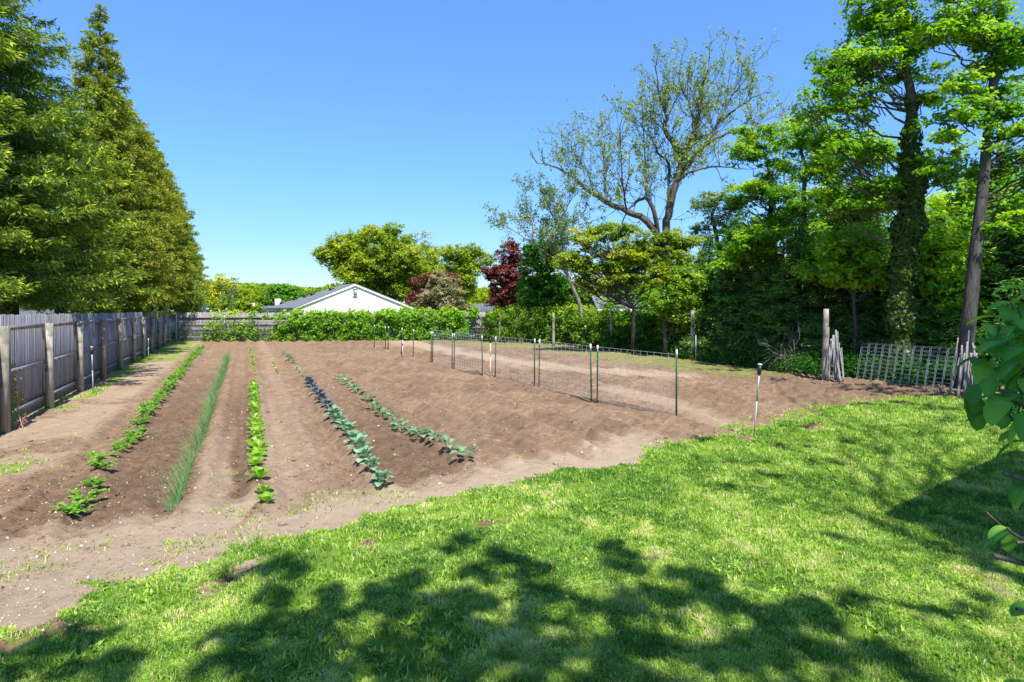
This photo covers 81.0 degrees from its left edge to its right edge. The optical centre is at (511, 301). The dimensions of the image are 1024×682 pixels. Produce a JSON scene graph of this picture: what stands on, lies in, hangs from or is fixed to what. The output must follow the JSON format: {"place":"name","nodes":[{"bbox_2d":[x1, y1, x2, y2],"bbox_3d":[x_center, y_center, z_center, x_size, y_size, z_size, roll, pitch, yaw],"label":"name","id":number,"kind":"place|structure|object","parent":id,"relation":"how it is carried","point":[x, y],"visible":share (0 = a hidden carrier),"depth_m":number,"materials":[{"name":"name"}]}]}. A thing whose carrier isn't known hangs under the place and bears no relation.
{"place":"outdoors","nodes":[
{"label":"outdoors","id":0,"kind":"place"},
{"bbox_2d":[79,311,657,333],"bbox_3d":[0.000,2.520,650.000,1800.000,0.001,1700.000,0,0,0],"label":"ground","id":1,"kind":"structure","parent":0,"point":[494,328],"depth_m":61.20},
{"bbox_2d":[0,252,13,314],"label":"spruce tree","id":2,"kind":"object","parent":1,"relation":"on","point":[2,311],"visible":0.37,"depth_m":14.92,"materials":[{"name":"green plant"}]},
{"bbox_2d":[0,0,139,313],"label":"spruce tree","id":3,"kind":"object","parent":1,"relation":"on","point":[20,200],"visible":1,"depth_m":15.78,"materials":[{"name":"green plant"}]},
{"bbox_2d":[0,53,144,314],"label":"spruce tree","id":4,"kind":"object","parent":1,"relation":"on","point":[104,267],"visible":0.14,"depth_m":20.03,"materials":[{"name":"green plant"}]},
{"bbox_2d":[20,95,164,314],"bbox_3d":[-17.553,-2.873,23.491,7.092,10.843,6.985,0,0,18],"label":"spruce tree","id":5,"kind":"object","parent":1,"relation":"on","point":[80,133],"visible":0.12,"depth_m":23.75,"materials":[{"name":"green plant"}]},
{"bbox_2d":[19,2,188,318],"bbox_3d":[-17.938,-5.302,26.477,6.774,15.705,6.589,0,0,-25],"label":"spruce tree","id":6,"kind":"object","parent":1,"relation":"on","point":[111,67],"visible":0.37,"depth_m":26.27,"materials":[{"name":"green plant"}]},
{"bbox_2d":[44,73,179,312],"bbox_3d":[-20.503,-4.579,30.407,6.468,14.267,6.643,0,0,-20],"label":"arborvitae tree","id":7,"kind":"object","parent":1,"relation":"on","point":[140,140],"visible":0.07,"depth_m":30.92,"materials":[{"name":"green plant"}]},
{"bbox_2d":[114,99,193,312],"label":"arborvitae tree","id":8,"kind":"object","parent":1,"relation":"on","point":[174,251],"visible":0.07,"depth_m":34.46,"materials":[{"name":"green plant"}]},
{"bbox_2d":[113,116,204,312],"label":"arborvitae tree","id":9,"kind":"object","parent":1,"relation":"on","point":[170,197],"visible":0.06,"depth_m":38.39,"materials":[{"name":"green plant"}]},
{"bbox_2d":[147,140,204,311],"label":"arborvitae tree","id":10,"kind":"object","parent":1,"relation":"on","point":[187,244],"visible":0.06,"depth_m":43.10,"materials":[{"name":"green plant"}]},
{"bbox_2d":[158,161,205,311],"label":"arborvitae tree","id":11,"kind":"object","parent":1,"relation":"on","point":[160,308],"visible":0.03,"depth_m":48.67,"materials":[{"name":"green plant"}]},
{"bbox_2d":[154,187,210,303],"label":"arborvitae tree","id":12,"kind":"object","parent":1,"relation":"on","point":[195,251],"visible":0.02,"depth_m":54.88,"materials":[{"name":"green plant"}]},
{"bbox_2d":[201,273,242,303],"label":"distant tree","id":13,"kind":"object","parent":1,"relation":"on","point":[216,289],"visible":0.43,"depth_m":79.43,"materials":[{"name":"yellow plant"}]},
{"bbox_2d":[206,295,264,312],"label":"distant tree","id":14,"kind":"object","parent":1,"relation":"on","point":[244,306],"visible":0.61,"depth_m":68.70,"materials":[{"name":"green plant"}]},
{"bbox_2d":[234,286,268,305],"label":"distant tree","id":15,"kind":"object","parent":1,"relation":"on","point":[244,292],"visible":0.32,"depth_m":89.02,"materials":[{"name":"green plant"}]},
{"bbox_2d":[260,283,302,305],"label":"distant tree","id":16,"kind":"object","parent":1,"relation":"on","point":[286,293],"visible":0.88,"depth_m":89.16,"materials":[{"name":"green plant"}]},
{"bbox_2d":[266,283,413,314],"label":"white house","id":17,"kind":"structure","parent":1,"relation":"on","point":[352,296],"depth_m":46.00,"materials":[{"name":"white paint"}]},
{"bbox_2d":[310,221,445,304],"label":"domed tree","id":18,"kind":"object","parent":1,"relation":"on","point":[382,267],"visible":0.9,"depth_m":59.81,"materials":[{"name":"green plant"}]},
{"bbox_2d":[19,281,815,313],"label":"distant woods","id":19,"kind":"object","parent":1,"relation":"on","point":[481,296],"visible":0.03,"depth_m":120.28,"materials":[{"name":"green plant"}]},
{"bbox_2d":[403,269,462,307],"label":"burgundy shrub tree","id":20,"kind":"object","parent":1,"relation":"on","point":[410,298],"visible":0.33,"depth_m":55.34,"materials":[{"name":"red plant"}]},
{"bbox_2d":[410,269,471,311],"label":"crabapple tree","id":21,"kind":"object","parent":1,"relation":"on","point":[442,287],"visible":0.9,"depth_m":42.52,"materials":[{"name":"grey plant"}]},
{"bbox_2d":[436,242,495,310],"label":"rounded tree","id":22,"kind":"object","parent":1,"relation":"on","point":[465,264],"visible":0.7,"depth_m":69.07,"materials":[{"name":"green plant"}]},
{"bbox_2d":[0,349,940,613],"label":"soil clods","id":23,"kind":"object","parent":1,"relation":"on","point":[281,523],"visible":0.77,"depth_m":7.20,"materials":[{"name":"brown soil"}]},
{"bbox_2d":[478,237,534,331],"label":"burgundy maple","id":24,"kind":"object","parent":1,"relation":"on","point":[504,275],"visible":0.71,"depth_m":45.56,"materials":[{"name":"red plant"}]},
{"bbox_2d":[509,237,588,341],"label":"green maple","id":25,"kind":"object","parent":1,"relation":"on","point":[544,287],"visible":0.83,"depth_m":35.39,"materials":[{"name":"green plant"}]},
{"bbox_2d":[479,160,622,344],"bbox_3d":[2.221,-2.692,33.178,7.800,10.400,4.142,0,0,9],"label":"leaning grey tree","id":26,"kind":"object","parent":1,"relation":"on","point":[547,232],"visible":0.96,"depth_m":32.92,"materials":[{"name":"green plant"}]},
{"bbox_2d":[586,295,645,343],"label":"house","id":27,"kind":"structure","parent":1,"relation":"on","point":[597,300],"depth_m":33.30,"materials":[{"name":"grey"}]},
{"bbox_2d":[549,220,706,353],"bbox_3d":[5.327,-0.662,27.655,7.324,6.339,2.908,0,0,10],"label":"yellow maple","id":28,"kind":"object","parent":1,"relation":"on","point":[615,265],"visible":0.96,"depth_m":27.38,"materials":[{"name":"green plant"}]},
{"bbox_2d":[529,25,801,289],"bbox_3d":[8.737,-6.400,34.108,15.731,17.820,7.374,0,0,0],"label":"tall sparse tree","id":29,"kind":"object","parent":1,"relation":"on","point":[684,157],"visible":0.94,"depth_m":33.78,"materials":[{"name":"green plant"}]},
{"bbox_2d":[645,262,711,356],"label":"understorey tree","id":30,"kind":"object","parent":1,"relation":"on","point":[676,303],"visible":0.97,"depth_m":25.65,"materials":[{"name":"green plant"}]},
{"bbox_2d":[662,234,732,356],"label":"hemlock tree","id":31,"kind":"object","parent":1,"relation":"on","point":[704,253],"visible":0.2,"depth_m":26.54,"materials":[{"name":"green plant"}]},
{"bbox_2d":[688,190,752,296],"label":"maple tree","id":32,"kind":"object","parent":1,"relation":"on","point":[708,202],"visible":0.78,"depth_m":29.78,"materials":[{"name":"green plant"}]},
{"bbox_2d":[679,210,777,362],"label":"hemlock tree","id":33,"kind":"object","parent":1,"relation":"on","point":[715,317],"visible":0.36,"depth_m":24.75,"materials":[{"name":"green plant"}]},
{"bbox_2d":[712,220,764,265],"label":"maple tree","id":34,"kind":"object","parent":1,"relation":"on","point":[719,231],"visible":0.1,"depth_m":28.74,"materials":[{"name":"green plant"}]},
{"bbox_2d":[696,244,806,364],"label":"hemlock tree","id":35,"kind":"object","parent":1,"relation":"on","point":[759,282],"visible":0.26,"depth_m":23.59,"materials":[{"name":"green plant"}]},
{"bbox_2d":[704,116,814,293],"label":"maple tree","id":36,"kind":"object","parent":1,"relation":"on","point":[760,237],"visible":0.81,"depth_m":26.36,"materials":[{"name":"green plant"}]},
{"bbox_2d":[727,215,852,371],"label":"hemlock tree","id":37,"kind":"object","parent":1,"relation":"on","point":[779,314],"visible":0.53,"depth_m":22.18,"materials":[{"name":"green plant"}]},
{"bbox_2d":[599,256,997,335],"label":"woodland undergrowth","id":38,"kind":"object","parent":1,"relation":"on","point":[643,303],"visible":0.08,"depth_m":31.61,"materials":[{"name":"green plant"}]},
{"bbox_2d":[763,113,887,312],"bbox_3d":[12.048,-2.646,23.548,3.926,10.357,6.538,0,0,19],"label":"maple tree","id":39,"kind":"object","parent":1,"relation":"on","point":[799,137],"visible":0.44,"depth_m":24.73,"materials":[{"name":"green plant"}]},
{"bbox_2d":[771,280,885,360],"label":"hemlock tree","id":40,"kind":"object","parent":1,"relation":"on","point":[845,297],"visible":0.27,"depth_m":21.16,"materials":[{"name":"green plant"}]},
{"bbox_2d":[785,220,891,357],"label":"woodland tree","id":41,"kind":"object","parent":1,"relation":"on","point":[845,269],"visible":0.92,"depth_m":19.78,"materials":[{"name":"green plant"}]},
{"bbox_2d":[808,186,894,261],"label":"woodland tree","id":42,"kind":"object","parent":1,"relation":"on","point":[834,221],"visible":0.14,"depth_m":25.48,"materials":[{"name":"green plant"}]},
{"bbox_2d":[784,0,977,366],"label":"ivy clad tree","id":43,"kind":"object","parent":1,"relation":"on","point":[845,70],"visible":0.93,"depth_m":18.27,"materials":[{"name":"green plant"}]},
{"bbox_2d":[812,217,950,360],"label":"hemlock tree","id":44,"kind":"object","parent":1,"relation":"on","point":[876,293],"visible":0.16,"depth_m":20.82,"materials":[{"name":"green plant"}]},
{"bbox_2d":[838,129,930,231],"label":"woodland tree","id":45,"kind":"object","parent":1,"relation":"on","point":[893,149],"visible":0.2,"depth_m":23.75,"materials":[{"name":"green plant"}]},
{"bbox_2d":[840,234,989,369],"bbox_3d":[13.638,0.366,20.468,6.106,5.467,5.869,0,0,3],"label":"hemlock tree","id":46,"kind":"object","parent":1,"relation":"on","point":[927,316],"visible":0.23,"depth_m":19.14,"materials":[{"name":"green plant"}]},
{"bbox_2d":[888,190,961,256],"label":"woodland tree","id":47,"kind":"object","parent":1,"relation":"on","point":[935,200],"visible":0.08,"depth_m":31.40,"materials":[{"name":"green plant"}]},
{"bbox_2d":[881,221,1002,366],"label":"hemlock tree","id":48,"kind":"object","parent":1,"relation":"on","point":[955,327],"visible":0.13,"depth_m":19.09,"materials":[{"name":"green plant"}]},
{"bbox_2d":[915,220,992,341],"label":"woodland tree","id":49,"kind":"object","parent":1,"relation":"on","point":[948,240],"visible":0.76,"depth_m":19.07,"materials":[{"name":"green plant"}]},
{"bbox_2d":[899,0,1023,389],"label":"leaning tree","id":50,"kind":"object","parent":1,"relation":"on","point":[997,39],"visible":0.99,"depth_m":16.26,"materials":[{"name":"green plant"}]},
{"bbox_2d":[924,125,1023,282],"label":"pale trunk tree","id":51,"kind":"object","parent":1,"relation":"on","point":[965,196],"visible":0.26,"depth_m":20.80,"materials":[{"name":"green plant"}]},
{"bbox_2d":[934,219,1023,377],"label":"hemlock tree","id":52,"kind":"object","parent":1,"relation":"on","point":[998,273],"visible":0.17,"depth_m":19.14,"materials":[{"name":"green plant"}]},
{"bbox_2d":[949,193,1023,375],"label":"hemlock tree","id":53,"kind":"object","parent":1,"relation":"on","point":[1014,281],"visible":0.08,"depth_m":18.86,"materials":[{"name":"green plant"}]},
{"bbox_2d":[957,277,1023,681],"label":"leaf shrub","id":54,"kind":"object","parent":1,"relation":"on","point":[1001,409],"visible":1,"depth_m":1.95,"materials":[{"name":"green plant"}]},
{"bbox_2d":[0,340,1019,653],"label":"soil bed","id":55,"kind":"object","parent":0,"point":[720,392],"visible":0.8,"depth_m":10.96,"materials":[{"name":"brown soil"}]},
{"bbox_2d":[48,499,95,513],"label":"potato plant","id":56,"kind":"object","parent":55,"relation":"on","point":[72,508],"visible":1,"depth_m":6.71,"materials":[{"name":"green plant"}]},
{"bbox_2d":[57,488,106,504],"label":"potato plant","id":57,"kind":"object","parent":55,"relation":"on","point":[88,497],"visible":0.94,"depth_m":7.17,"materials":[{"name":"green plant"}]},
{"bbox_2d":[77,476,109,486],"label":"potato plant","id":58,"kind":"object","parent":55,"relation":"on","point":[88,482],"visible":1,"depth_m":7.70,"materials":[{"name":"green plant"}]},
{"bbox_2d":[86,459,118,468],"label":"potato plant","id":59,"kind":"object","parent":55,"relation":"on","point":[95,463],"visible":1,"depth_m":8.36,"materials":[{"name":"green plant"}]},
{"bbox_2d":[84,449,120,459],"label":"potato plant","id":60,"kind":"object","parent":55,"relation":"on","point":[97,455],"visible":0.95,"depth_m":8.90,"materials":[{"name":"green plant"}]},
{"bbox_2d":[160,470,191,499],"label":"scallion clump","id":61,"kind":"object","parent":55,"relation":"on","point":[181,486],"visible":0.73,"depth_m":7.23,"materials":[{"name":"green plant"}]},
{"bbox_2d":[245,466,270,478],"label":"lettuce plant","id":62,"kind":"object","parent":55,"relation":"on","point":[260,472],"visible":1,"depth_m":7.91,"materials":[{"name":"green plant"}]},
{"bbox_2d":[254,491,275,501],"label":"lettuce plant","id":63,"kind":"object","parent":55,"relation":"on","point":[266,496],"visible":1,"depth_m":7.04,"materials":[{"name":"green plant"}]},
{"bbox_2d":[348,433,368,452],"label":"cabbage plant","id":64,"kind":"object","parent":55,"relation":"on","point":[360,438],"visible":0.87,"depth_m":9.36,"materials":[{"name":"green plant"}]},
{"bbox_2d":[353,445,373,462],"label":"cabbage plant","id":65,"kind":"object","parent":55,"relation":"on","point":[364,449],"visible":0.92,"depth_m":8.80,"materials":[{"name":"green plant"}]},
{"bbox_2d":[359,456,379,469],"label":"cabbage plant","id":66,"kind":"object","parent":55,"relation":"on","point":[372,460],"visible":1,"depth_m":8.33,"materials":[{"name":"green plant"}]},
{"bbox_2d":[369,469,393,486],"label":"cabbage plant","id":67,"kind":"object","parent":55,"relation":"on","point":[381,474],"visible":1,"depth_m":7.72,"materials":[{"name":"green plant"}]},
{"bbox_2d":[0,348,856,644],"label":"pebbles","id":68,"kind":"object","parent":55,"relation":"on","point":[198,508],"visible":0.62,"depth_m":6.78,"materials":[{"name":"grey stone"}]},
{"bbox_2d":[0,349,871,617],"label":"soil weeds","id":69,"kind":"object","parent":55,"relation":"on","point":[167,540],"visible":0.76,"depth_m":6.21,"materials":[{"name":"green plant"}]},
{"bbox_2d":[450,446,474,456],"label":"broccoli plant","id":70,"kind":"object","parent":55,"relation":"on","point":[462,450],"visible":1,"depth_m":8.95,"materials":[{"name":"green plant"}]},
{"bbox_2d":[481,336,482,375],"bbox_3d":[-0.973,1.763,19.652,0.038,1.311,0.045,-1,0,29],"label":"steel post","id":71,"kind":"object","parent":55,"relation":"on","point":[482,354],"visible":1,"depth_m":19.63,"materials":[{"name":"green metal"}]},
{"bbox_2d":[455,332,481,371],"bbox_3d":[-1.529,1.710,20.537,0.016,1.266,2.122,0,0,-32],"label":"trellis panel","id":72,"kind":"object","parent":71,"relation":"attached to","point":[469,352],"visible":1,"depth_m":20.73,"materials":[{"name":"metal"}]},
{"bbox_2d":[495,337,495,376],"bbox_3d":[-0.517,1.757,18.863,0.038,1.323,0.045,0,-1,32],"label":"steel post","id":73,"kind":"object","parent":55,"relation":"on","point":[495,356],"visible":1,"depth_m":18.85,"materials":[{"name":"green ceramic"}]},
{"bbox_2d":[495,336,533,384],"bbox_3d":[0.050,1.710,17.881,0.019,1.266,2.263,0,0,-31],"label":"trellis panel","id":74,"kind":"object","parent":73,"relation":"attached to","point":[512,359],"visible":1,"depth_m":18.29,"materials":[{"name":"metal"}]},
{"bbox_2d":[480,303,621,347],"bbox_3d":[2.044,1.252,34.690,9.252,2.423,3.120,0,0,37],"label":"hedge","id":75,"kind":"object","parent":55,"relation":"on","point":[491,322],"visible":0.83,"depth_m":34.52,"materials":[{"name":"green plant"}]},
{"bbox_2d":[566,308,602,341],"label":"bush","id":76,"kind":"object","parent":55,"relation":"on","point":[574,327],"visible":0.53,"depth_m":32.86,"materials":[{"name":"green plant"}]},
{"bbox_2d":[590,344,591,400],"bbox_3d":[1.920,1.720,14.556,0.038,1.400,0.044,-1,0,17],"label":"steel post","id":77,"kind":"object","parent":55,"relation":"on","point":[590,374],"visible":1,"depth_m":14.54,"materials":[{"name":"green metal"}]},
{"bbox_2d":[539,340,589,397],"bbox_3d":[1.339,1.710,15.657,0.018,1.266,2.519,0,0,-28],"label":"trellis panel","id":78,"kind":"object","parent":77,"relation":"attached to","point":[561,367],"visible":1,"depth_m":15.56,"materials":[{"name":"metal"}]},
{"bbox_2d":[597,324,637,349],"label":"bush","id":79,"kind":"object","parent":55,"relation":"on","point":[615,337],"visible":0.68,"depth_m":29.42,"materials":[{"name":"green plant"}]},
{"bbox_2d":[623,312,663,347],"bbox_3d":[6.655,1.413,28.624,2.513,2.086,2.276,0,0,-11],"label":"bush","id":80,"kind":"object","parent":55,"relation":"on","point":[646,324],"visible":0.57,"depth_m":28.14,"materials":[{"name":"green plant"}]},
{"bbox_2d":[648,315,684,349],"bbox_3d":[7.459,1.481,27.612,2.280,2.083,2.201,0,0,0],"label":"bush","id":81,"kind":"object","parent":55,"relation":"on","point":[659,332],"visible":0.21,"depth_m":27.41,"materials":[{"name":"green plant"}]},
{"bbox_2d":[675,349,677,415],"bbox_3d":[3.373,1.697,12.267,0.038,1.446,0.045,0,0,34],"label":"steel post","id":82,"kind":"object","parent":55,"relation":"on","point":[676,379],"visible":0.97,"depth_m":12.25,"materials":[{"name":"green metal"}]},
{"bbox_2d":[597,347,675,414],"bbox_3d":[2.702,1.710,13.314,0.018,1.266,2.485,0,0,-32],"label":"trellis panel","id":83,"kind":"object","parent":82,"relation":"attached to","point":[661,368],"visible":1,"depth_m":13.13,"materials":[{"name":"metal"}]},
{"bbox_2d":[690,310,694,358],"bbox_3d":[7.563,1.396,25.073,0.181,2.107,0.185,0,0,0],"label":"wooden post","id":84,"kind":"object","parent":55,"relation":"on","point":[692,324],"visible":0.67,"depth_m":25.00,"materials":[{"name":"grey wood"}]},
{"bbox_2d":[618,325,821,375],"bbox_3d":[7.568,1.725,24.328,0.623,1.250,12.409,0,0,-22],"label":"wire fence","id":85,"kind":"object","parent":84,"relation":"attached to","point":[735,346],"visible":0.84,"depth_m":22.31,"materials":[{"name":"grey metal"}]},
{"bbox_2d":[759,320,811,370],"bbox_3d":[9.357,1.575,20.464,1.822,1.912,2.224,0,0,18],"label":"dead brush","id":86,"kind":"object","parent":55,"relation":"on","point":[782,348],"visible":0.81,"depth_m":20.48,"materials":[{"name":"brown plant"}]},
{"bbox_2d":[595,331,1019,386],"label":"undergrowth","id":87,"kind":"object","parent":55,"relation":"on","point":[851,367],"visible":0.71,"depth_m":19.69,"materials":[{"name":"green plant"}]},
{"bbox_2d":[821,309,828,380],"bbox_3d":[9.600,1.335,18.355,0.208,2.234,0.179,0,0,0],"label":"wooden post","id":88,"kind":"object","parent":55,"relation":"on","point":[825,336],"visible":0.84,"depth_m":18.29,"materials":[{"name":"grey wood"}]},
{"bbox_2d":[856,343,957,392],"bbox_3d":[11.309,1.844,17.345,0.604,1.121,3.121,0,0,-19],"label":"wire sheet","id":89,"kind":"object","parent":55,"relation":"on","point":[907,366],"visible":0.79,"depth_m":17.20,"materials":[{"name":"metal"}]},
{"bbox_2d":[0,334,1023,681],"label":"lawn","id":90,"kind":"structure","parent":0,"point":[170,348],"depth_m":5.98,"materials":[{"name":"plant"}]},
{"bbox_2d":[0,312,169,433],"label":"board fence","id":91,"kind":"object","parent":90,"relation":"on","point":[51,356],"visible":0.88,"depth_m":14.85,"materials":[{"name":"grey wood"}]},
{"bbox_2d":[10,351,28,428],"bbox_3d":[-9.579,1.832,11.456,0.727,1.761,0.611,0,0,0],"label":"fence vine","id":92,"kind":"object","parent":91,"relation":"attached to","point":[13,407],"visible":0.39,"depth_m":11.47,"materials":[{"name":"green plant"}]},
{"bbox_2d":[168,303,205,335],"bbox_3d":[-22.600,1.250,41.500,1.980,2.300,4.700,0,0,-19],"label":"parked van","id":93,"kind":"object","parent":90,"relation":"on","point":[172,324],"visible":0.19,"depth_m":39.81,"materials":[{"name":"metal"}]},
{"bbox_2d":[169,273,211,312],"bbox_3d":[-21.447,0.170,39.995,2.514,4.477,2.764,0,0,0],"label":"feathery shrub","id":94,"kind":"object","parent":90,"relation":"on","point":[194,303],"visible":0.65,"depth_m":39.67,"materials":[{"name":"green plant"}]},
{"bbox_2d":[220,280,236,311],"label":"sapling","id":95,"kind":"object","parent":90,"relation":"on","point":[224,298],"visible":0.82,"depth_m":40.98,"materials":[{"name":"green plant"}]},
{"bbox_2d":[176,314,424,340],"bbox_3d":[-12.689,1.570,36.989,15.400,1.660,0.075,0,0,-6],"label":"chain link fence","id":96,"kind":"object","parent":90,"relation":"on","point":[224,321],"visible":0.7,"depth_m":36.58,"materials":[{"name":"metal"}]},
{"bbox_2d":[201,320,232,341],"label":"climbing vine","id":97,"kind":"object","parent":96,"relation":"attached to","point":[214,324],"visible":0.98,"depth_m":36.27,"materials":[{"name":"green plant"}]},
{"bbox_2d":[210,308,275,340],"bbox_3d":[-16.330,1.451,36.390,4.852,2.417,1.117,0,0,0],"label":"climbing vine","id":98,"kind":"object","parent":96,"relation":"attached to","point":[232,312],"visible":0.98,"depth_m":36.33,"materials":[{"name":"green plant"}]},
{"bbox_2d":[226,319,260,341],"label":"climbing vine","id":99,"kind":"object","parent":96,"relation":"attached to","point":[241,332],"visible":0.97,"depth_m":36.38,"materials":[{"name":"green plant"}]},
{"bbox_2d":[215,310,276,340],"bbox_3d":[-15.835,1.619,36.567,4.110,2.207,1.088,0,0,-7],"label":"climbing vine","id":100,"kind":"object","parent":96,"relation":"attached to","point":[252,330],"visible":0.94,"depth_m":36.48,"materials":[{"name":"green plant"}]},
{"bbox_2d":[175,311,486,340],"bbox_3d":[-11.131,1.500,37.685,19.150,1.800,0.215,0,0,-6],"label":"board fence","id":101,"kind":"object","parent":90,"relation":"on","point":[196,318],"visible":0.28,"depth_m":37.01,"materials":[{"name":"grey wood"}]},
{"bbox_2d":[271,304,480,341],"bbox_3d":[-8.304,1.304,37.391,13.051,2.341,1.718,0,0,-5],"label":"climbing vine","id":102,"kind":"object","parent":101,"relation":"attached to","point":[311,323],"visible":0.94,"depth_m":37.08,"materials":[{"name":"green plant"}]},
{"bbox_2d":[0,412,1023,681],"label":"lawn weeds","id":103,"kind":"object","parent":90,"relation":"on","point":[444,640],"visible":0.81,"depth_m":4.56,"materials":[{"name":"green plant"}]},
{"bbox_2d":[753,363,761,436],"bbox_3d":[4.299,1.742,10.517,0.082,1.321,0.082,5,0,0],"label":"garden light","id":104,"kind":"object","parent":90,"relation":"on","point":[759,369],"visible":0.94,"depth_m":10.51,"materials":[{"name":"metal"}]},
{"bbox_2d":[0,0,1023,287],"label":"sky","id":105,"kind":"structure","parent":0,"point":[283,125],"materials":[{"name":"blue"}]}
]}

